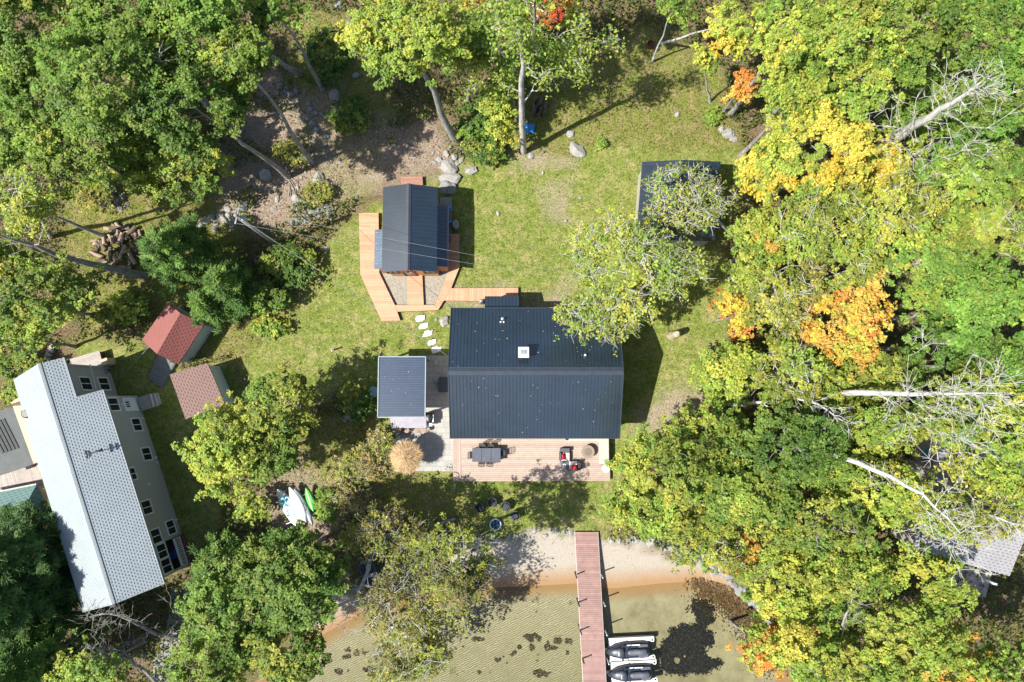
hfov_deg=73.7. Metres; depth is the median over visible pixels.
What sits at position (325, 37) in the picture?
shrub
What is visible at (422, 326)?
stepping stone
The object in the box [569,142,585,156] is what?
boulder
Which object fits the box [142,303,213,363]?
shed
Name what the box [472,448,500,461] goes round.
dining table
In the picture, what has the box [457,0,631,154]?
tree
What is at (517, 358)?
house
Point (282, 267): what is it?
shrub
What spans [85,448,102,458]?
antenna
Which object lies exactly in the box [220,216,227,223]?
rock
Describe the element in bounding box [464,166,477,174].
boulder
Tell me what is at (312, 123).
rock
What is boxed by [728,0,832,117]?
broadleaf tree
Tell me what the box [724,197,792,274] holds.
broadleaf tree
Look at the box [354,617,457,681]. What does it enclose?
shore tree
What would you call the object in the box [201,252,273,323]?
pine
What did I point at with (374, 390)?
round tub
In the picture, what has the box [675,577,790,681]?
sunken leaves
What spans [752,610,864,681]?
broadleaf tree
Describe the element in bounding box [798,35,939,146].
broadleaf tree
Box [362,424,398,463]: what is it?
shrub
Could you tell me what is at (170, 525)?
window
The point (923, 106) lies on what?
broadleaf tree
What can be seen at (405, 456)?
thatched umbrella
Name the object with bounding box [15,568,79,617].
pine
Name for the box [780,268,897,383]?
autumn maple
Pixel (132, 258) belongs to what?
log
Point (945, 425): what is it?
broadleaf tree
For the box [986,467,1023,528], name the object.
broadleaf tree
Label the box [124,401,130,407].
door window
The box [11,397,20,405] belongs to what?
lumber stack
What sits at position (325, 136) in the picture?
rock
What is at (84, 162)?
broadleaf tree
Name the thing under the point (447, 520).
fallen log
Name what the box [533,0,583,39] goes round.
red maple sapling
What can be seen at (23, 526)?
pine
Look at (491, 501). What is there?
lawn chair
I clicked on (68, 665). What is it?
broadleaf tree
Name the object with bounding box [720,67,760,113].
maple sapling
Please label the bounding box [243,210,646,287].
overhead wire
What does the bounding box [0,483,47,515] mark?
teal roofed wing
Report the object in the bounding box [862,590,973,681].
broadleaf tree
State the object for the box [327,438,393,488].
dry shrub
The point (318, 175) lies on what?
boulder
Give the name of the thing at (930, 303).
broadleaf tree
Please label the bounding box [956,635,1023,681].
broadleaf tree
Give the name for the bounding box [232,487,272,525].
shrub
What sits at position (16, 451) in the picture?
cottage
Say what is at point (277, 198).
rock
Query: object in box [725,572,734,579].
rock
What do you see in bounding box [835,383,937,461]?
broadleaf tree
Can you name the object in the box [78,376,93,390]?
window
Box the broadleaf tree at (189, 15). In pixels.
[139,0,302,77]
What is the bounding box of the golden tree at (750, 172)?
[733,135,803,203]
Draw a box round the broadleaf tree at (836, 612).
[795,587,876,647]
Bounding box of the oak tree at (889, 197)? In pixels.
[810,165,955,255]
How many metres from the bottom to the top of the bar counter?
1.080 m
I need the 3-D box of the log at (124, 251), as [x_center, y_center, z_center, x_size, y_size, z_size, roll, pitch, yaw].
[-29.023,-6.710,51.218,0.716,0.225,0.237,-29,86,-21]
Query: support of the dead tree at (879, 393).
on the ground at (644, 594)
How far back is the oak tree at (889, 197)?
40.00 m
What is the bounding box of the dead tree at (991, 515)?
[943,482,1023,555]
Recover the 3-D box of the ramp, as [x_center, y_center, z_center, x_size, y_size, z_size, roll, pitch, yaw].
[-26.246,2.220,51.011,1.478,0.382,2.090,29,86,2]
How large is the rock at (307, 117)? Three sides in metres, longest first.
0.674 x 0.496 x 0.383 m
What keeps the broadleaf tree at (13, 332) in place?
on the ground at (644, 594)
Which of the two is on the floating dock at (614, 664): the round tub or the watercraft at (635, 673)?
the watercraft at (635, 673)
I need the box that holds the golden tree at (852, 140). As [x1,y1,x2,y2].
[752,97,891,199]
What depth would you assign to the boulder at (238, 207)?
51.90 m
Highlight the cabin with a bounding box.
[374,183,448,275]
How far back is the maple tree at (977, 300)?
39.34 m
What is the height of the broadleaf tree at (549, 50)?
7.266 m
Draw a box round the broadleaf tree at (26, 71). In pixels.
[0,30,81,116]
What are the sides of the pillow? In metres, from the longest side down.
0.440 x 0.440 x 0.170 m
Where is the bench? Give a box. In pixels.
[599,439,608,463]
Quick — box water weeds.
[656,598,723,677]
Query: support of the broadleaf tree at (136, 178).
on the ground at (644, 594)
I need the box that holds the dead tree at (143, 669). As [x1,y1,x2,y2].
[76,633,158,681]
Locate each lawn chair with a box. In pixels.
[474,501,485,513]
[487,497,496,506]
[500,501,510,512]
[509,510,519,521]
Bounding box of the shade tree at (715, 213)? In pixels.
[637,157,741,237]
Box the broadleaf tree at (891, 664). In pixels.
[811,619,925,681]
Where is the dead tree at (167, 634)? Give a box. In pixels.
[59,583,182,654]
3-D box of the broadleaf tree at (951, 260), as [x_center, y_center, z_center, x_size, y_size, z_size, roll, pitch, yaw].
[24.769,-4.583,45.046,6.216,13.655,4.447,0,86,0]
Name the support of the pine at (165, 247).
on the ground at (644, 594)
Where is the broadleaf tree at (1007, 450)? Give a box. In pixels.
[920,383,1023,466]
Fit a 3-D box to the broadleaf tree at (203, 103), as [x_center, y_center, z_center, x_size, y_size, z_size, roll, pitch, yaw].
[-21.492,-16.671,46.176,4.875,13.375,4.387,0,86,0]
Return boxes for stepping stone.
[415,314,424,321]
[419,322,427,328]
[423,330,432,336]
[428,339,435,345]
[431,346,441,352]
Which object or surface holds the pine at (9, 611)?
on the ground at (644, 594)
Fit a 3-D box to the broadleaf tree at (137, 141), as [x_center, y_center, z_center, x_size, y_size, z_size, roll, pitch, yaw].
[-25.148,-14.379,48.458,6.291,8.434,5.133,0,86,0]
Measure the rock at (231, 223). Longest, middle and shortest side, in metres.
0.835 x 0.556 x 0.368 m
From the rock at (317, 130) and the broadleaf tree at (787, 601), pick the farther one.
the rock at (317, 130)
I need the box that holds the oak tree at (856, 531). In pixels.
[772,485,882,569]
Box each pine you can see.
[0,483,74,594]
[0,528,99,656]
[0,596,114,681]
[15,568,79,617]
[135,213,223,299]
[187,284,241,334]
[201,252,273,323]
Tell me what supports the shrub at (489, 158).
on the ground at (644, 594)
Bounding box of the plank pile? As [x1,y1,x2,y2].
[489,0,546,32]
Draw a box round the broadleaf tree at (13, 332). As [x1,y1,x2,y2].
[0,318,77,370]
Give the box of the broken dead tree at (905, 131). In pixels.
[834,52,1022,204]
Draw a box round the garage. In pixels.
[633,160,720,246]
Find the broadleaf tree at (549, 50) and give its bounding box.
[513,31,589,88]
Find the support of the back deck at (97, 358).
on the ground at (644, 594)
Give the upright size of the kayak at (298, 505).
0.379 m
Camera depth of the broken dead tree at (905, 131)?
38.78 m
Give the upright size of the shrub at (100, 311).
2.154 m
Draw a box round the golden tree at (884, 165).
[840,135,916,194]
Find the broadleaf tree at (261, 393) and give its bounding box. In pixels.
[234,360,320,445]
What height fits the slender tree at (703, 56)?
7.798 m
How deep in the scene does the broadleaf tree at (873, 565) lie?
41.03 m
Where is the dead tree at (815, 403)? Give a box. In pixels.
[727,369,865,450]
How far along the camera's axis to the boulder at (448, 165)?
52.07 m
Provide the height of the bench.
0.460 m
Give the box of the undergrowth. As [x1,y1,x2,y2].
[0,0,1023,681]
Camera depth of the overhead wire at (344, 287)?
45.79 m
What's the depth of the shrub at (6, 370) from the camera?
49.53 m
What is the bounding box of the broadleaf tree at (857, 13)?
[765,0,901,120]
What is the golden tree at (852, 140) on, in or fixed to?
on the ground at (644, 594)
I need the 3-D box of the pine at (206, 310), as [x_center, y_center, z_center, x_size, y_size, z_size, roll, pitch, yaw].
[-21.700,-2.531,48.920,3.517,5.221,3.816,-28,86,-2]
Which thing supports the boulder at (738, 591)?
on the ground at (644, 594)
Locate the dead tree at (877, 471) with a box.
[778,444,1008,584]
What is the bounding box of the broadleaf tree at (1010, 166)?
[885,137,1023,220]
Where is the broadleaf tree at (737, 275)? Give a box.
[718,252,781,297]
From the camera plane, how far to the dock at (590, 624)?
49.71 m
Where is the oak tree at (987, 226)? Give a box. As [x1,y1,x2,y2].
[902,199,1023,269]
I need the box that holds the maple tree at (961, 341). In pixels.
[878,297,990,373]
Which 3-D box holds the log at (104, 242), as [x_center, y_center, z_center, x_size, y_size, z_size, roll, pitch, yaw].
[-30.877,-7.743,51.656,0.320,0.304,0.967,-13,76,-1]
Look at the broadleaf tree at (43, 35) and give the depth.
39.20 m
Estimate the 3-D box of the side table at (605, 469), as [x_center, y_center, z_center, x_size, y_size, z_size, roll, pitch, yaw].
[6.744,9.287,49.918,0.724,0.600,0.570,0,86,0]
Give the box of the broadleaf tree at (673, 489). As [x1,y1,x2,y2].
[604,421,727,529]
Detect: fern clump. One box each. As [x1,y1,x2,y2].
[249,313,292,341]
[594,133,606,150]
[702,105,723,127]
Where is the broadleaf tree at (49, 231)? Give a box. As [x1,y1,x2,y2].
[0,171,111,239]
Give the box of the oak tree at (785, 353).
[743,334,837,413]
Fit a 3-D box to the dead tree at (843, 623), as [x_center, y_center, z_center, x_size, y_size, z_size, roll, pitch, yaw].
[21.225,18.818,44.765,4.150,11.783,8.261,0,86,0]
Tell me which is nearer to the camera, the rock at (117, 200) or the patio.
the patio
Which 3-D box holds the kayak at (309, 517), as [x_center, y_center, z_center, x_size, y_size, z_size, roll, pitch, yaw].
[-15.172,12.053,49.752,0.553,0.379,2.949,-28,86,-2]
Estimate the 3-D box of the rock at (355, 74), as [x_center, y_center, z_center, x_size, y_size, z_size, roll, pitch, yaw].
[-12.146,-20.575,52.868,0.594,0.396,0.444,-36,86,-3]
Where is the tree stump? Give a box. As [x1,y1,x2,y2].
[667,331,679,339]
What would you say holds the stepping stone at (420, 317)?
on the ground at (644, 594)
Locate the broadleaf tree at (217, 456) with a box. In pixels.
[170,389,265,518]
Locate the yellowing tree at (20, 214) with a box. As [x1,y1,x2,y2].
[0,151,106,238]
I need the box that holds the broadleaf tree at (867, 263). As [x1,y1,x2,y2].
[820,234,893,297]
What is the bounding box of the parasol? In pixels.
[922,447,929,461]
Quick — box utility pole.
[233,209,278,244]
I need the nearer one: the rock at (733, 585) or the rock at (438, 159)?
the rock at (733, 585)
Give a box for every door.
[122,398,141,410]
[401,270,417,275]
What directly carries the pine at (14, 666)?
on the ground at (644, 594)
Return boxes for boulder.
[106,185,115,192]
[235,202,247,212]
[259,169,271,180]
[307,209,316,214]
[312,172,323,184]
[323,202,333,213]
[328,88,339,102]
[438,173,460,184]
[439,180,456,194]
[440,316,447,326]
[441,159,457,172]
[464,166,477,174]
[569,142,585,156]
[629,533,639,542]
[646,538,655,546]
[666,542,676,551]
[722,128,734,138]
[735,585,742,596]
[748,600,755,606]
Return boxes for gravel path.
[153,585,190,681]
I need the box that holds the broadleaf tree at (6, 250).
[0,225,72,293]
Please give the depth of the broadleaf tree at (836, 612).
42.69 m
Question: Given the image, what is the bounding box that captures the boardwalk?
[359,213,517,320]
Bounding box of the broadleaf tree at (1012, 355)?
[923,326,1023,392]
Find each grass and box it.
[81,133,751,544]
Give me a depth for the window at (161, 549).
47.00 m
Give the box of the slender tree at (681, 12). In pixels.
[651,0,697,62]
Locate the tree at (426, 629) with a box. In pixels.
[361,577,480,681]
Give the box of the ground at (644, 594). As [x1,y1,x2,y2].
[0,0,1023,681]
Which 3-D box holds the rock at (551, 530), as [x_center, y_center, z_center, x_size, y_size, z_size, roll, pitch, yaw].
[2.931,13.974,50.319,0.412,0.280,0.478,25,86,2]
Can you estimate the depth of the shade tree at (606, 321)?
43.10 m
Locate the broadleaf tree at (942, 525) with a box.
[869,471,994,553]
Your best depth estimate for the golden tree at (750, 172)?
44.42 m
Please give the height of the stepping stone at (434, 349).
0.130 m
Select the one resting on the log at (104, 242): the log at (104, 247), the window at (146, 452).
the log at (104, 247)
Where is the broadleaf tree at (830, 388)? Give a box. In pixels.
[791,357,874,408]
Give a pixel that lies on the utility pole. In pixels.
(236, 216)
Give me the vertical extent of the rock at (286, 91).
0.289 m
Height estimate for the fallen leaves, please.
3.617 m
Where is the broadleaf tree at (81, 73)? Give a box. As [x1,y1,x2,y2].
[24,21,217,172]
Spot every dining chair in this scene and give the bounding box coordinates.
[479,443,485,447]
[487,443,493,447]
[501,450,506,456]
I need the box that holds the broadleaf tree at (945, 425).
[887,388,990,453]
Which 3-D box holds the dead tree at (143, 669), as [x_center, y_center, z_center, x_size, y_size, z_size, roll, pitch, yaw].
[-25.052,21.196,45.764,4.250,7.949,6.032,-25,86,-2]
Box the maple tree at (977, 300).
[888,248,1023,338]
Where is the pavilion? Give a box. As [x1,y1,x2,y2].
[377,356,428,417]
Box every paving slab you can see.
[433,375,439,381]
[440,197,451,205]
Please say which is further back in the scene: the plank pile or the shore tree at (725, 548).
the plank pile
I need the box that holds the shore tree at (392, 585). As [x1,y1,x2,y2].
[352,555,444,650]
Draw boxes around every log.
[89,250,101,256]
[100,242,107,251]
[102,232,106,244]
[108,247,113,260]
[109,226,119,229]
[110,236,114,243]
[112,255,118,262]
[116,232,124,244]
[118,248,124,259]
[119,222,128,231]
[119,264,133,269]
[120,249,130,254]
[125,226,136,236]
[127,251,136,264]
[373,525,419,539]
[429,517,455,528]
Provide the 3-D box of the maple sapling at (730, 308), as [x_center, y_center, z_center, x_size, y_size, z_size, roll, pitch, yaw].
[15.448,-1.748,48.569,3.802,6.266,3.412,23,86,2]
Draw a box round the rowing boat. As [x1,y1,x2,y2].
[357,549,377,587]
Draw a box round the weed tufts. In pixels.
[326,612,574,678]
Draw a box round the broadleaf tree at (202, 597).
[172,548,276,652]
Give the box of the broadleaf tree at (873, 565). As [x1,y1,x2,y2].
[804,532,901,611]
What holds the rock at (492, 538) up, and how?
on the ground at (644, 594)
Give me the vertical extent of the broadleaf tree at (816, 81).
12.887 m
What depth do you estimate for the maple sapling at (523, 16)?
48.42 m
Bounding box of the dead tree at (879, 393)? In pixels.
[791,326,1023,486]
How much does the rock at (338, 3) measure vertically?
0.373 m
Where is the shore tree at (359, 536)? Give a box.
[332,499,442,575]
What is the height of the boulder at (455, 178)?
0.636 m
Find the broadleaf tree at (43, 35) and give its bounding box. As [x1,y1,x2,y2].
[24,20,122,92]
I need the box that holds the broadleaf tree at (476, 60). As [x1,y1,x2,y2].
[434,4,497,102]
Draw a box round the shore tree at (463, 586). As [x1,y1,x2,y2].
[397,511,506,615]
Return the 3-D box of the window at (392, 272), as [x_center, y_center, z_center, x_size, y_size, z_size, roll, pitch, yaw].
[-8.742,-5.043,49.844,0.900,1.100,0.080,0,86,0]
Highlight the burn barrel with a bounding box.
[646,40,654,49]
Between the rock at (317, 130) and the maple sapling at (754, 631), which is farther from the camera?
the rock at (317, 130)
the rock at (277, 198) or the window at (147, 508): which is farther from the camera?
the rock at (277, 198)
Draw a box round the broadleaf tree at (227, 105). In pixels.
[118,54,290,179]
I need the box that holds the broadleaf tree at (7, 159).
[0,123,83,187]
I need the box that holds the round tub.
[368,387,377,396]
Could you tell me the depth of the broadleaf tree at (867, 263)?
40.87 m
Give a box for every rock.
[114,197,120,204]
[118,193,125,198]
[198,216,210,223]
[207,214,214,220]
[213,219,218,225]
[216,212,223,218]
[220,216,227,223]
[224,205,230,211]
[225,212,233,218]
[229,218,234,228]
[275,195,279,202]
[283,86,289,93]
[288,91,294,96]
[291,194,299,201]
[293,87,298,94]
[295,217,301,225]
[301,215,310,222]
[302,114,310,120]
[308,121,316,125]
[311,110,317,116]
[312,126,320,133]
[315,207,323,213]
[323,132,329,138]
[334,1,342,7]
[352,72,358,77]
[435,156,441,162]
[443,150,448,157]
[451,153,457,159]
[489,533,495,539]
[495,537,501,543]
[512,534,518,541]
[527,152,533,158]
[549,527,554,533]
[562,529,568,535]
[566,130,574,137]
[718,126,723,132]
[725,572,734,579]
[729,136,737,141]
[730,582,737,588]
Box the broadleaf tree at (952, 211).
[883,191,973,248]
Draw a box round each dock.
[574,531,609,681]
[605,635,654,661]
[606,658,656,681]
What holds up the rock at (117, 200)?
on the ground at (644, 594)
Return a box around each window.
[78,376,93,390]
[96,377,111,390]
[107,397,121,411]
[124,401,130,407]
[129,466,137,480]
[130,417,143,431]
[140,446,153,461]
[140,499,153,515]
[149,527,163,544]
[155,541,168,559]
[159,556,173,575]
[164,519,177,535]
[386,271,399,273]
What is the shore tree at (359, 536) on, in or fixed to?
on the ground at (644, 594)
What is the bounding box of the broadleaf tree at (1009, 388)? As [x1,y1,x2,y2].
[896,360,1023,424]
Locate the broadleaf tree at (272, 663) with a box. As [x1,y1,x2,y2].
[236,606,331,681]
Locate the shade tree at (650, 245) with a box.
[552,203,717,338]
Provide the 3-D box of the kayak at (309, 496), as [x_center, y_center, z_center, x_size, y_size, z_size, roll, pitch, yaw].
[-14.746,11.565,49.860,0.594,0.379,1.813,-19,86,-1]
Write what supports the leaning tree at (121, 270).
on the ground at (644, 594)
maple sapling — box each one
[452,0,494,20]
[494,0,548,47]
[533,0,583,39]
[706,286,761,341]
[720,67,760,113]
[721,525,761,583]
[725,609,784,679]
[769,608,816,640]
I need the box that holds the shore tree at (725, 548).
[667,526,751,578]
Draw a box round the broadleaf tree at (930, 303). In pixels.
[883,270,960,328]
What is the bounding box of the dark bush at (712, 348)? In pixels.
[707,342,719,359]
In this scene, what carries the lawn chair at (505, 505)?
on the ground at (644, 594)
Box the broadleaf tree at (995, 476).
[903,441,1023,499]
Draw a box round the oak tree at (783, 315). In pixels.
[737,250,837,342]
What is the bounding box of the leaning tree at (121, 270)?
[0,204,148,279]
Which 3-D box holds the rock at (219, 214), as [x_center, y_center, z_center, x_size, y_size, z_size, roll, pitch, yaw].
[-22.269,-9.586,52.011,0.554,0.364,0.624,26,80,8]
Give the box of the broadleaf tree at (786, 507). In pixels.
[739,475,825,562]
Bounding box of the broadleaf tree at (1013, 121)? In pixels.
[912,54,1023,160]
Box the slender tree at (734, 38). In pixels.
[661,0,757,60]
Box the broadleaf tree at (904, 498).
[829,448,937,532]
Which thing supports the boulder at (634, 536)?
on the ground at (644, 594)
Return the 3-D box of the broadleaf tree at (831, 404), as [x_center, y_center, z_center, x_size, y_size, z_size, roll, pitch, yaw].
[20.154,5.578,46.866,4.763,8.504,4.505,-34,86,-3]
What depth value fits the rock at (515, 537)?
50.29 m
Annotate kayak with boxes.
[289,487,306,521]
[294,488,312,524]
[305,487,314,511]
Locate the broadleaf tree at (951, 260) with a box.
[878,217,987,294]
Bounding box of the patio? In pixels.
[392,355,452,470]
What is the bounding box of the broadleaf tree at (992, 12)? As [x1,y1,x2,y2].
[875,0,1023,123]
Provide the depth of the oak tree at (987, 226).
39.47 m
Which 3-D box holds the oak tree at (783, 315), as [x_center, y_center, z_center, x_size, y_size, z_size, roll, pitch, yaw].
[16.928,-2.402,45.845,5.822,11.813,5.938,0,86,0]
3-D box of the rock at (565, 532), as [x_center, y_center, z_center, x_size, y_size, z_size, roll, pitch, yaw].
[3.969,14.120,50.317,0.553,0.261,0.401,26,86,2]
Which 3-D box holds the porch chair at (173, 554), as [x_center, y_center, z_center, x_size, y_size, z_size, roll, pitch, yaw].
[-24.402,15.396,49.090,0.595,1.040,0.550,-20,86,-2]
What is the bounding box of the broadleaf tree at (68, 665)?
[42,627,147,681]
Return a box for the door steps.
[138,393,160,409]
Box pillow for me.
[571,465,577,469]
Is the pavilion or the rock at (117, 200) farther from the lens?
the rock at (117, 200)
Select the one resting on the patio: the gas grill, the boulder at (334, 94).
the gas grill
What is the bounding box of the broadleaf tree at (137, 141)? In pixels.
[97,98,188,167]
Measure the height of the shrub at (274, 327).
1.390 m
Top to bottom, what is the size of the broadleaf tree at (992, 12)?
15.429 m
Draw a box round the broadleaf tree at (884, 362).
[835,344,932,409]
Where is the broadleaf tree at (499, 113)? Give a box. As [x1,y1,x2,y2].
[474,74,524,150]
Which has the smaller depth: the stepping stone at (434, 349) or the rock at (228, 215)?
the stepping stone at (434, 349)
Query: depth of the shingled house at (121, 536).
45.15 m
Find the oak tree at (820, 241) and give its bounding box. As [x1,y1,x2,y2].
[765,175,889,265]
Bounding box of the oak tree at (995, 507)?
[949,473,1023,547]
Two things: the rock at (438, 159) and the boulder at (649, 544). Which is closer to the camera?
the boulder at (649, 544)
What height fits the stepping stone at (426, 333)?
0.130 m
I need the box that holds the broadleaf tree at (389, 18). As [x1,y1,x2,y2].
[333,0,479,143]
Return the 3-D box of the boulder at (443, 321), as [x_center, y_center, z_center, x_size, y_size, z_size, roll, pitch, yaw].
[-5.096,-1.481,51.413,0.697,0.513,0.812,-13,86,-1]
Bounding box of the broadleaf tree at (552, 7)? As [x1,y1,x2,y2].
[513,0,583,76]
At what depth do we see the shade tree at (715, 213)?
44.85 m
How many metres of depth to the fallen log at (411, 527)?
50.05 m
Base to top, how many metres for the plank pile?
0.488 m
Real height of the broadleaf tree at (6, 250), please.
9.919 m
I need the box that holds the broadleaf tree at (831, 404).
[776,395,865,451]
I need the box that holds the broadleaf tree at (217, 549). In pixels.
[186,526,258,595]
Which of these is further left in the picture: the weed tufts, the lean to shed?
the lean to shed
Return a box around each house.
[13,357,192,611]
[448,296,623,438]
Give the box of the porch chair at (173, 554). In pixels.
[169,550,177,559]
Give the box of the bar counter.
[390,417,425,427]
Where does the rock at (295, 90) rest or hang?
on the ground at (644, 594)
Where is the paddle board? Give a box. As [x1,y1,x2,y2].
[277,489,300,526]
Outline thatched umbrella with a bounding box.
[387,439,423,474]
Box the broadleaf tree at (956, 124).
[920,102,1020,161]
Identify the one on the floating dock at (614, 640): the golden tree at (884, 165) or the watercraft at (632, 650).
the watercraft at (632, 650)
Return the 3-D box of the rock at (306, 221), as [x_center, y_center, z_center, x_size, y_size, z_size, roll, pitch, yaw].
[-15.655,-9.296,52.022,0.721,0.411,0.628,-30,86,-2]
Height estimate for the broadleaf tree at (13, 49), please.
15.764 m
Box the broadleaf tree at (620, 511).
[598,487,735,548]
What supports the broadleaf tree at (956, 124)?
on the ground at (644, 594)
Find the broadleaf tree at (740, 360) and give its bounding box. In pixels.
[686,339,775,412]
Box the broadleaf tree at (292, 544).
[198,519,351,618]
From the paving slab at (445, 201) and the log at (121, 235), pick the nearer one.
the log at (121, 235)
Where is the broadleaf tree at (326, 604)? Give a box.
[250,558,350,636]
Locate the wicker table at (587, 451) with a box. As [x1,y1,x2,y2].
[581,445,594,458]
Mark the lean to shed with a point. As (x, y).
(197, 388)
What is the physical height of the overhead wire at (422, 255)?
1.915 m
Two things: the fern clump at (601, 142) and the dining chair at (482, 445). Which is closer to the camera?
the dining chair at (482, 445)
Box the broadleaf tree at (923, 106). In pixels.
[873,78,961,157]
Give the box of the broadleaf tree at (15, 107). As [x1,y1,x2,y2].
[0,64,108,158]
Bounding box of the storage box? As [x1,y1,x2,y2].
[439,377,447,391]
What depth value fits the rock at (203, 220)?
51.89 m
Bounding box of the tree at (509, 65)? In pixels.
[456,0,528,121]
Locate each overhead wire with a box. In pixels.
[236,223,648,292]
[238,217,447,355]
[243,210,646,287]
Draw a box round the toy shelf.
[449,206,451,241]
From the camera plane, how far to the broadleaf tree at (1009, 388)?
42.01 m
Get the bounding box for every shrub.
[0,347,48,380]
[0,373,17,406]
[59,173,116,214]
[86,298,131,327]
[103,286,150,326]
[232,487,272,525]
[247,283,290,318]
[255,242,326,290]
[269,138,310,166]
[298,22,350,87]
[299,176,336,206]
[313,483,343,528]
[322,479,381,516]
[324,93,372,137]
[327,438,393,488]
[334,378,376,426]
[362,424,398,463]
[453,89,496,155]
[464,137,511,168]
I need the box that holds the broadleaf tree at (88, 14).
[58,0,212,106]
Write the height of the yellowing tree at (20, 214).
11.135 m
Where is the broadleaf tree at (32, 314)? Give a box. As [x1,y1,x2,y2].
[0,251,110,347]
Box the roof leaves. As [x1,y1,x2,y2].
[387,330,613,472]
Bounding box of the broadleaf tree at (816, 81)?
[737,44,847,157]
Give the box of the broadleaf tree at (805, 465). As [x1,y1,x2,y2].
[732,400,852,489]
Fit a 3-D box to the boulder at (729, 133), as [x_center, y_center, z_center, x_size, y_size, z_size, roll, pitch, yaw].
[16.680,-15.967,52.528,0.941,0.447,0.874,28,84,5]
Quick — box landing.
[401,176,422,184]
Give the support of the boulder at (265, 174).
on the ground at (644, 594)
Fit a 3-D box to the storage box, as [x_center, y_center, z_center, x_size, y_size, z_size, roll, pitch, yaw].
[-5.100,3.257,50.793,0.660,0.515,1.120,0,86,0]
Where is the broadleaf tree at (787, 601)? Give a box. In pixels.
[737,540,831,630]
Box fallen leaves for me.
[0,0,1023,681]
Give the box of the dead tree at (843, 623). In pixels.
[786,586,877,672]
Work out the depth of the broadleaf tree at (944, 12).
38.34 m
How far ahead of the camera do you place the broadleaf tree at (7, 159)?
44.34 m
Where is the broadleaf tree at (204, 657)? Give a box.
[157,616,264,681]
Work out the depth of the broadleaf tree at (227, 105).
38.51 m
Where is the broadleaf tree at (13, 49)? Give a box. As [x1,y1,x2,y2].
[0,0,120,92]
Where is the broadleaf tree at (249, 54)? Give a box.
[193,21,314,165]
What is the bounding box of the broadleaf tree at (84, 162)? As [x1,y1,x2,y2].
[2,94,155,196]
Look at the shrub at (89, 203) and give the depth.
50.85 m
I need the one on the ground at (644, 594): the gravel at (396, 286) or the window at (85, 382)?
the gravel at (396, 286)
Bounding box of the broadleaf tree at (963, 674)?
[872,611,1007,681]
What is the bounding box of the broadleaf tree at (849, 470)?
[791,441,887,499]
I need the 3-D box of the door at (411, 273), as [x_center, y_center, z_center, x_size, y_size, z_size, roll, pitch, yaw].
[-7.588,-5.000,50.393,0.950,2.050,0.080,0,86,0]
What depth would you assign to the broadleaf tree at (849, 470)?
42.19 m
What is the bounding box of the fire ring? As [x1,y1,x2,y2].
[490,518,500,530]
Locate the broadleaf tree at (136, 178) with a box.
[106,125,235,207]
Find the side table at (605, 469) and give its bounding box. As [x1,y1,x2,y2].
[599,464,609,471]
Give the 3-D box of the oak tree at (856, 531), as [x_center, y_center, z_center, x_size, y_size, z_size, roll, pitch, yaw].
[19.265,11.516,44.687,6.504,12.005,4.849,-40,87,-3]
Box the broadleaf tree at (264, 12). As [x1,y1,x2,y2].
[243,0,325,91]
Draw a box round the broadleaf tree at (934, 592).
[865,539,980,616]
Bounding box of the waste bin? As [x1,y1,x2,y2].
[452,219,458,229]
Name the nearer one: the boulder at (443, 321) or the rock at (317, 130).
the boulder at (443, 321)
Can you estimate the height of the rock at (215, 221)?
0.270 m
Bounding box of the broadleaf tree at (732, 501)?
[684,452,781,533]
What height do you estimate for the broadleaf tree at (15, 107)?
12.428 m
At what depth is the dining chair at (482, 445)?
49.89 m
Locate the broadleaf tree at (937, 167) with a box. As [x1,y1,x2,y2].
[884,144,994,218]
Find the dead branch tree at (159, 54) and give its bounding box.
[150,40,172,65]
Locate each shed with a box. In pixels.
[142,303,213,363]
[170,363,233,418]
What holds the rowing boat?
on the ground at (644, 594)
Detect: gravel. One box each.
[380,272,406,304]
[423,272,447,304]
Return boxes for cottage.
[0,405,36,474]
[890,436,1023,575]
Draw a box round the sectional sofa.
[559,448,580,470]
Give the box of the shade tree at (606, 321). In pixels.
[551,280,655,356]
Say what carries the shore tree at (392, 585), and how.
on the ground at (644, 594)
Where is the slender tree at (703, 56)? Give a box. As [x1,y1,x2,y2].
[689,42,719,102]
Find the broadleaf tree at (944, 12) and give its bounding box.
[838,0,986,101]
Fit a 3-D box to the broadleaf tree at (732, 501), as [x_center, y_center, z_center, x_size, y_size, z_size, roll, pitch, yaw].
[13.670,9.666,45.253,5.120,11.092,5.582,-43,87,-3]
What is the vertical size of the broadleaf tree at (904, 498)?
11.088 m
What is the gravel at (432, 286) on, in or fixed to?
on the ground at (644, 594)
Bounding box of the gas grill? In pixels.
[426,412,433,425]
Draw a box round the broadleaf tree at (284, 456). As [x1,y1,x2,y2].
[233,424,310,486]
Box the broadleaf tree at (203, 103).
[120,31,234,129]
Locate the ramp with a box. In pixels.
[147,355,175,387]
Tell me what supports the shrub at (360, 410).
on the ground at (644, 594)
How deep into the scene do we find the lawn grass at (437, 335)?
51.41 m
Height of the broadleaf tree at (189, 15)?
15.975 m
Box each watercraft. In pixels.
[605,642,649,660]
[608,664,651,681]
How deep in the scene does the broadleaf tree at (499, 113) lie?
48.03 m
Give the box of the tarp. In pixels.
[525,123,533,133]
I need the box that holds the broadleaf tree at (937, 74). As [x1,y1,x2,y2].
[885,46,1004,134]
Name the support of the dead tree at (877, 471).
on the ground at (644, 594)
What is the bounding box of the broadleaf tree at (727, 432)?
[655,397,756,474]
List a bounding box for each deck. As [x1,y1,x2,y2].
[0,463,42,490]
[70,351,115,373]
[453,439,609,480]
[949,566,997,597]

